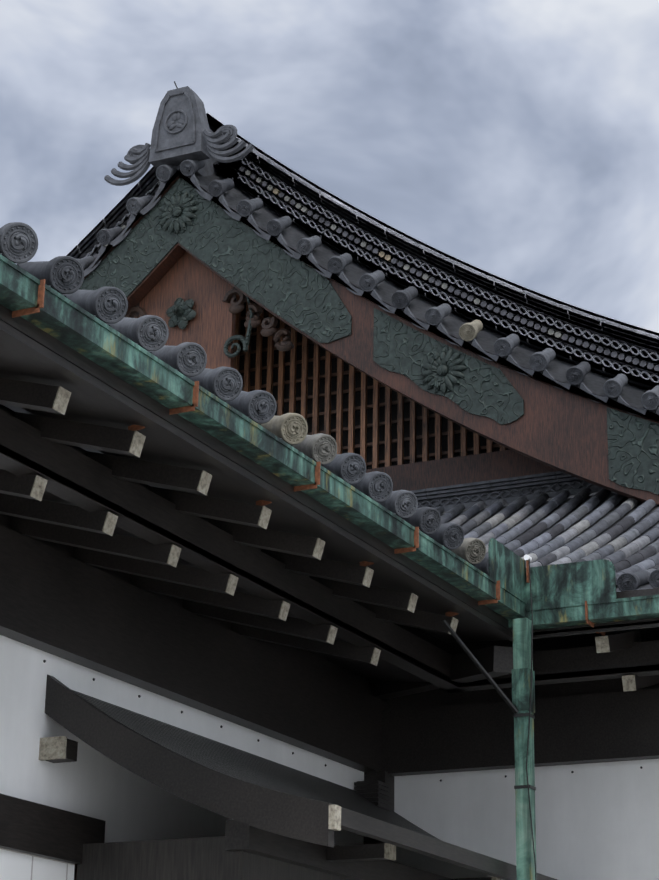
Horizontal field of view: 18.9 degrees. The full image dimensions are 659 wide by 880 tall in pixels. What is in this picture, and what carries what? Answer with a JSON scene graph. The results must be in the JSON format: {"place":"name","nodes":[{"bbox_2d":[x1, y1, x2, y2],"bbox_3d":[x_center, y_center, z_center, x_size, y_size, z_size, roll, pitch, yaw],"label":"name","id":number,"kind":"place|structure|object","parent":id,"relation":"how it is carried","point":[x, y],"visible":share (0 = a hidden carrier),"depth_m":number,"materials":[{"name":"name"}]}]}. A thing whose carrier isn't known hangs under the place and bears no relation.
{"place":"outdoors","nodes":[
{"label":"outdoors","id":0,"kind":"place"},
{"bbox_2d":[0,0,658,591],"label":"sky","id":1,"kind":"structure","parent":0,"point":[517,141],"materials":[{"name":"grey"}]},
{"bbox_2d":[84,173,658,505],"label":"bargeboards","id":2,"kind":"object","parent":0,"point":[564,430],"visible":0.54,"depth_m":14.92,"materials":[{"name":"red wood"}]},
{"bbox_2d":[139,251,235,368],"bbox_3d":[-1.211,-1.228,16.857,0.920,1.620,0.060,-8,-21,25],"label":"gable panel","id":3,"kind":"object","parent":2,"relation":"attached to","point":[210,328],"visible":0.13,"depth_m":16.73,"materials":[{"name":"brown wood"}]},
{"bbox_2d":[166,296,253,357],"bbox_3d":[-1.038,-0.970,16.543,0.846,0.632,0.164,-8,-21,25],"label":"carved ornament","id":4,"kind":"object","parent":3,"relation":"attached to","point":[180,312],"visible":0.94,"depth_m":16.68,"materials":[{"name":"green metal"}]},
{"bbox_2d":[125,288,293,351],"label":"gegyo fins","id":5,"kind":"object","parent":2,"relation":"attached to","point":[269,330],"visible":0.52,"depth_m":16.41,"materials":[{"name":"green metal"}]},
{"bbox_2d":[78,177,658,494],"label":"bronze fittings","id":6,"kind":"object","parent":2,"relation":"attached to","point":[283,284],"visible":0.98,"depth_m":16.02,"materials":[{"name":"green metal"}]},
{"bbox_2d":[84,174,658,414],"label":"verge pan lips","id":7,"kind":"object","parent":2,"relation":"attached to","point":[235,216],"visible":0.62,"depth_m":16.02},
{"bbox_2d":[77,256,94,269],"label":"verge tile","id":8,"kind":"object","parent":7,"relation":"attached to","point":[86,262],"visible":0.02,"depth_m":17.22,"materials":[{"name":"grey ceramic"}]},
{"bbox_2d":[156,165,176,181],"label":"verge tile","id":9,"kind":"object","parent":7,"relation":"on","point":[164,173],"visible":0.96,"depth_m":17.01,"materials":[{"name":"grey ceramic"}]},
{"bbox_2d":[180,159,204,175],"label":"verge tile","id":10,"kind":"object","parent":7,"relation":"on","point":[188,167],"visible":1,"depth_m":16.91,"materials":[{"name":"grey ceramic"}]},
{"bbox_2d":[208,178,233,196],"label":"verge tile","id":11,"kind":"object","parent":7,"relation":"attached to","point":[216,188],"visible":1,"depth_m":16.71,"materials":[{"name":"grey ceramic"}]},
{"bbox_2d":[266,216,291,235],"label":"verge tile","id":12,"kind":"object","parent":7,"relation":"attached to","point":[275,227],"visible":0.98,"depth_m":16.32,"materials":[{"name":"grey ceramic"}]},
{"bbox_2d":[296,236,320,254],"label":"verge tile","id":13,"kind":"object","parent":7,"relation":"attached to","point":[305,246],"visible":1,"depth_m":16.12,"materials":[{"name":"grey ceramic"}]},
{"bbox_2d":[327,253,351,273],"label":"verge tile","id":14,"kind":"object","parent":7,"relation":"attached to","point":[337,264],"visible":1,"depth_m":15.93,"materials":[{"name":"grey ceramic"}]},
{"bbox_2d":[359,270,384,291],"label":"verge tile","id":15,"kind":"object","parent":7,"relation":"attached to","point":[368,282],"visible":1,"depth_m":15.74,"materials":[{"name":"grey ceramic"}]},
{"bbox_2d":[391,286,417,308],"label":"verge tile","id":16,"kind":"object","parent":7,"relation":"attached to","point":[401,299],"visible":1,"depth_m":15.56,"materials":[{"name":"grey ceramic"}]},
{"bbox_2d":[425,303,450,324],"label":"verge tile","id":17,"kind":"object","parent":7,"relation":"attached to","point":[435,315],"visible":1,"depth_m":15.38,"materials":[{"name":"grey ceramic"}]},
{"bbox_2d":[459,320,482,340],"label":"verge tile","id":18,"kind":"object","parent":7,"relation":"attached to","point":[469,331],"visible":0.98,"depth_m":15.19,"materials":[{"name":"beige ceramic"}]},
{"bbox_2d":[494,334,519,356],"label":"verge tile","id":19,"kind":"object","parent":7,"relation":"attached to","point":[504,347],"visible":1,"depth_m":15.02,"materials":[{"name":"grey ceramic"}]},
{"bbox_2d":[529,348,555,370],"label":"verge tile","id":20,"kind":"object","parent":7,"relation":"attached to","point":[541,360],"visible":1,"depth_m":14.85,"materials":[{"name":"grey ceramic"}]},
{"bbox_2d":[603,374,627,397],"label":"verge tile","id":21,"kind":"object","parent":7,"relation":"attached to","point":[613,387],"visible":1,"depth_m":14.51,"materials":[{"name":"grey ceramic"}]},
{"bbox_2d":[641,385,658,409],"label":"verge tile","id":22,"kind":"object","parent":7,"relation":"attached to","point":[649,399],"visible":1,"depth_m":14.34,"materials":[{"name":"grey ceramic"}]},
{"bbox_2d":[86,169,658,418],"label":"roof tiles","id":23,"kind":"object","parent":2,"relation":"on","point":[419,307],"visible":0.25,"depth_m":15.76,"materials":[{"name":"ceramic"}]},
{"bbox_2d":[97,226,122,244],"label":"verge tile","id":24,"kind":"object","parent":23,"relation":"on","point":[106,236],"visible":0.98,"depth_m":17.09,"materials":[{"name":"grey ceramic"}]},
{"bbox_2d":[126,195,152,213],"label":"verge tile","id":25,"kind":"object","parent":23,"relation":"on","point":[135,205],"visible":0.98,"depth_m":17.05,"materials":[{"name":"grey ceramic"}]},
{"bbox_2d":[104,86,253,185],"bbox_3d":[-1.132,-2.549,17.443,1.488,0.798,0.917,-8,-21,25],"label":"ridge-end ornament","id":26,"kind":"object","parent":23,"relation":"on","point":[182,131],"visible":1,"depth_m":17.08,"materials":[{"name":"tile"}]},
{"bbox_2d":[237,198,262,216],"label":"verge tile","id":27,"kind":"object","parent":23,"relation":"on","point":[245,207],"visible":1,"depth_m":16.51,"materials":[{"name":"grey ceramic"}]},
{"bbox_2d":[66,122,658,389],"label":"descending ridge courses","id":28,"kind":"object","parent":23,"relation":"on","point":[110,216],"visible":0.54,"depth_m":16.04,"materials":[{"name":"black ceramic"}]},
{"bbox_2d":[75,113,658,389],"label":"dark ridge","id":29,"kind":"structure","parent":23,"relation":"on","point":[596,337],"depth_m":16.01,"materials":[{"name":"black ceramic"}]},
{"bbox_2d":[93,137,658,371],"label":"ridge discs","id":30,"kind":"structure","parent":29,"relation":"attached to","point":[478,301],"depth_m":15.97,"materials":[{"name":"grey ceramic"}]},
{"bbox_2d":[566,361,590,384],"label":"verge tile","id":31,"kind":"object","parent":23,"relation":"on","point":[577,374],"visible":1,"depth_m":14.68,"materials":[{"name":"grey ceramic"}]},
{"bbox_2d":[366,450,558,490],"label":"gable beam","id":32,"kind":"structure","parent":2,"relation":"attached to","point":[489,466],"depth_m":15.85,"materials":[{"name":"brown wood"}]},
{"bbox_2d":[234,295,505,468],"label":"vertical lattice slats","id":33,"kind":"object","parent":32,"relation":"attached to","point":[351,418],"visible":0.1,"depth_m":16.56,"materials":[{"name":"brown wood"}]},
{"bbox_2d":[239,297,509,468],"bbox_3d":[-0.902,-0.310,17.230,10.000,3.198,0.001,-8,-21,25],"label":"dark gable","id":34,"kind":"object","parent":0,"point":[470,441],"visible":0.04,"depth_m":16.66,"materials":[{"name":"brown wood"}]},
{"label":"ground","id":35,"kind":"structure","parent":0,"visible":0},
{"bbox_2d":[0,848,74,879],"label":"shoji window","id":36,"kind":"structure","parent":35,"relation":"on","point":[15,865],"depth_m":8.78,"materials":[{"name":"white paper"}]},
{"bbox_2d":[74,864,76,879],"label":"shoji frame","id":37,"kind":"object","parent":36,"relation":"attached to","point":[76,872],"visible":0.1,"depth_m":9.08,"materials":[{"name":"black wood"}]},
{"bbox_2d":[74,836,349,879],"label":"bay planks","id":38,"kind":"object","parent":35,"relation":"on","point":[206,858],"depth_m":8.90,"materials":[{"name":"black wood"}]},
{"bbox_2d":[0,635,658,879],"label":"wall","id":39,"kind":"structure","parent":35,"relation":"on","point":[597,821],"depth_m":11.33,"materials":[{"name":"white paint"}]},
{"bbox_2d":[72,690,441,840],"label":"canopy roof","id":40,"kind":"structure","parent":39,"relation":"attached to","point":[236,763],"depth_m":10.19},
{"bbox_2d":[354,780,389,836],"bbox_3d":[0.256,2.218,11.901,0.160,0.310,0.170,-8,-21,25],"label":"corner ribbed box","id":41,"kind":"object","parent":40,"relation":"on","point":[375,793],"visible":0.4,"depth_m":11.87,"materials":[{"name":"black wood"}]},
{"bbox_2d":[45,739,556,879],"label":"wooden beam","id":42,"kind":"structure","parent":39,"relation":"attached to","point":[362,862],"depth_m":9.21,"materials":[{"name":"black wood"}]},
{"bbox_2d":[45,674,333,847],"bbox_3d":[-0.643,1.395,8.706,1.460,0.850,0.055,-8,-21,25],"label":"bargeboard","id":43,"kind":"object","parent":42,"relation":"on","point":[187,779],"visible":1,"depth_m":8.63,"materials":[{"name":"black wood"}]},
{"bbox_2d":[39,736,500,879],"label":"beam end caps","id":44,"kind":"object","parent":42,"relation":"attached to","point":[52,748],"visible":0.89,"depth_m":8.96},
{"bbox_2d":[0,404,658,863],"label":"wooden beams","id":45,"kind":"structure","parent":39,"relation":"on","point":[58,600],"depth_m":10.94,"materials":[{"name":"black wood"}]},
{"bbox_2d":[0,304,658,698],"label":"eaves","id":46,"kind":"object","parent":45,"relation":"on","point":[88,490],"visible":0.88,"depth_m":8.88,"materials":[{"name":"black wood"}]},
{"bbox_2d":[0,254,658,712],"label":"copper gutter","id":47,"kind":"object","parent":46,"relation":"on","point":[562,594],"visible":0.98,"depth_m":8.68,"materials":[{"name":"green metal"}]},
{"bbox_2d":[12,279,604,635],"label":"gutter brackets","id":48,"kind":"object","parent":47,"relation":"attached to","point":[32,310],"visible":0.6,"depth_m":8.36,"materials":[{"name":"brown metal"}]},
{"bbox_2d":[442,559,535,879],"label":"iron pipe straps","id":49,"kind":"object","parent":47,"relation":"attached to","point":[480,667],"visible":0.92,"depth_m":10.13,"materials":[{"name":"grey"}]},
{"bbox_2d":[524,555,531,560],"bbox_3d":[1.060,0.632,10.568,0.032,0.030,0.040,-8,-21,25],"label":"insulator","id":50,"kind":"object","parent":47,"relation":"attached to","point":[527,557],"visible":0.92,"depth_m":10.55,"materials":[{"name":"white ceramic"}]},
{"bbox_2d":[2,404,658,591],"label":"roof pan surface","id":51,"kind":"object","parent":46,"relation":"on","point":[21,410],"depth_m":14.22,"materials":[{"name":"grey ceramic"}]},
{"bbox_2d":[0,222,37,263],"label":"eave tile","id":52,"kind":"object","parent":51,"relation":"on","point":[18,242],"visible":0.98,"depth_m":6.85,"materials":[{"name":"grey ceramic"}]},
{"bbox_2d":[19,256,83,293],"bbox_3d":[-1.045,-0.607,7.270,0.138,0.138,0.407,32,-12,-30],"label":"eave tile","id":53,"kind":"object","parent":51,"relation":"on","point":[62,274],"visible":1,"depth_m":7.11,"materials":[{"name":"grey ceramic"}]},
{"bbox_2d":[62,286,127,323],"bbox_3d":[-0.912,-0.520,7.525,0.138,0.138,0.408,48,-19,-26],"label":"eave tile","id":54,"kind":"object","parent":51,"relation":"on","point":[107,304],"visible":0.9,"depth_m":7.36,"materials":[{"name":"grey ceramic"}]},
{"bbox_2d":[106,315,168,350],"bbox_3d":[-0.781,-0.430,7.779,0.138,0.138,0.408,-16,14,-29],"label":"eave tile","id":55,"kind":"object","parent":51,"relation":"on","point":[148,332],"visible":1,"depth_m":7.62,"materials":[{"name":"grey ceramic"}]},
{"bbox_2d":[148,342,206,376],"bbox_3d":[-0.642,-0.333,8.036,0.138,0.138,0.406,38,-14,-26],"label":"eave tile","id":56,"kind":"object","parent":51,"relation":"on","point":[188,359],"visible":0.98,"depth_m":7.87,"materials":[{"name":"grey ceramic"}]},
{"bbox_2d":[186,366,242,400],"bbox_3d":[-0.519,-0.249,8.288,0.140,0.140,0.414,-32,21,-25],"label":"eave tile","id":57,"kind":"object","parent":51,"relation":"on","point":[223,383],"visible":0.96,"depth_m":8.12,"materials":[{"name":"grey ceramic"}]},
{"bbox_2d":[0,253,473,565],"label":"roof tiles","id":58,"kind":"object","parent":51,"relation":"on","point":[224,401],"visible":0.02,"depth_m":8.16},
{"bbox_2d":[226,390,276,423],"bbox_3d":[-0.384,-0.162,8.544,0.141,0.141,0.415,40,-14,-28],"label":"eave tile","id":59,"kind":"object","parent":51,"relation":"on","point":[258,406],"visible":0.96,"depth_m":8.38,"materials":[{"name":"grey ceramic"}]},
{"bbox_2d":[258,413,307,444],"bbox_3d":[-0.251,-0.059,8.796,0.138,0.138,0.408,-30,17,-25],"label":"eave tile","id":60,"kind":"object","parent":51,"relation":"on","point":[290,428],"visible":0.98,"depth_m":8.63,"materials":[{"name":"beige ceramic"}]},
{"bbox_2d":[289,433,336,464],"bbox_3d":[-0.127,0.022,9.044,0.138,0.138,0.408,33,-12,-32],"label":"eave tile","id":61,"kind":"object","parent":51,"relation":"on","point":[321,448],"visible":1,"depth_m":8.88,"materials":[{"name":"grey ceramic"}]},
{"bbox_2d":[323,453,365,483],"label":"eave tile","id":62,"kind":"object","parent":51,"relation":"on","point":[349,468],"visible":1,"depth_m":9.13,"materials":[{"name":"grey ceramic"}]},
{"bbox_2d":[352,471,392,501],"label":"eave tile","id":63,"kind":"object","parent":51,"relation":"on","point":[376,486],"visible":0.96,"depth_m":9.39,"materials":[{"name":"grey ceramic"}]},
{"bbox_2d":[379,490,417,517],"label":"eave tile","id":64,"kind":"object","parent":51,"relation":"on","point":[402,503],"visible":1,"depth_m":9.64,"materials":[{"name":"grey ceramic"}]},
{"bbox_2d":[402,507,440,534],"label":"eave tile","id":65,"kind":"object","parent":51,"relation":"on","point":[426,520],"visible":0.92,"depth_m":9.90,"materials":[{"name":"grey ceramic"}]},
{"bbox_2d":[426,523,463,549],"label":"eave tile","id":66,"kind":"object","parent":51,"relation":"on","point":[450,536],"visible":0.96,"depth_m":10.15,"materials":[{"name":"grey ceramic"}]},
{"bbox_2d":[449,537,485,564],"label":"eave tile","id":67,"kind":"object","parent":51,"relation":"on","point":[471,550],"visible":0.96,"depth_m":10.40,"materials":[{"name":"grey ceramic"}]},
{"bbox_2d":[474,553,488,575],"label":"eave tile","id":68,"kind":"object","parent":51,"relation":"on","point":[483,565],"visible":0.1,"depth_m":10.64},
{"bbox_2d":[435,487,658,584],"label":"roof tiles","id":69,"kind":"object","parent":51,"relation":"on","point":[627,558],"visible":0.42,"depth_m":13.77,"materials":[{"name":"grey ceramic"}]},
{"bbox_2d":[411,471,614,513],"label":"roof tiles","id":70,"kind":"object","parent":69,"relation":"on","point":[552,485],"visible":0.38,"depth_m":15.55,"materials":[{"name":"grey ceramic"}]},
{"bbox_2d":[617,570,649,590],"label":"eave tile","id":71,"kind":"object","parent":51,"relation":"on","point":[626,581],"visible":0.94,"depth_m":10.47,"materials":[{"name":"grey ceramic"}]},
{"bbox_2d":[649,569,658,587],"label":"eave tile","id":72,"kind":"object","parent":51,"relation":"on","point":[654,579],"visible":0.92,"depth_m":10.40,"materials":[{"name":"grey ceramic"}]},
{"bbox_2d":[30,386,635,691],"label":"rafter ends","id":73,"kind":"object","parent":46,"relation":"on","point":[62,398],"visible":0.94,"depth_m":8.55,"materials":[{"name":"paint"}]},
{"bbox_2d":[43,660,641,781],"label":"nail heads","id":74,"kind":"object","parent":39,"relation":"attached to","point":[139,696],"visible":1,"depth_m":10.89,"materials":[{"name":"black metal"}]},
{"bbox_2d":[513,618,536,879],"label":"downpipe","id":75,"kind":"object","parent":35,"relation":"on","point":[525,864],"visible":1,"depth_m":10.10,"materials":[{"name":"green metal"}]}
]}

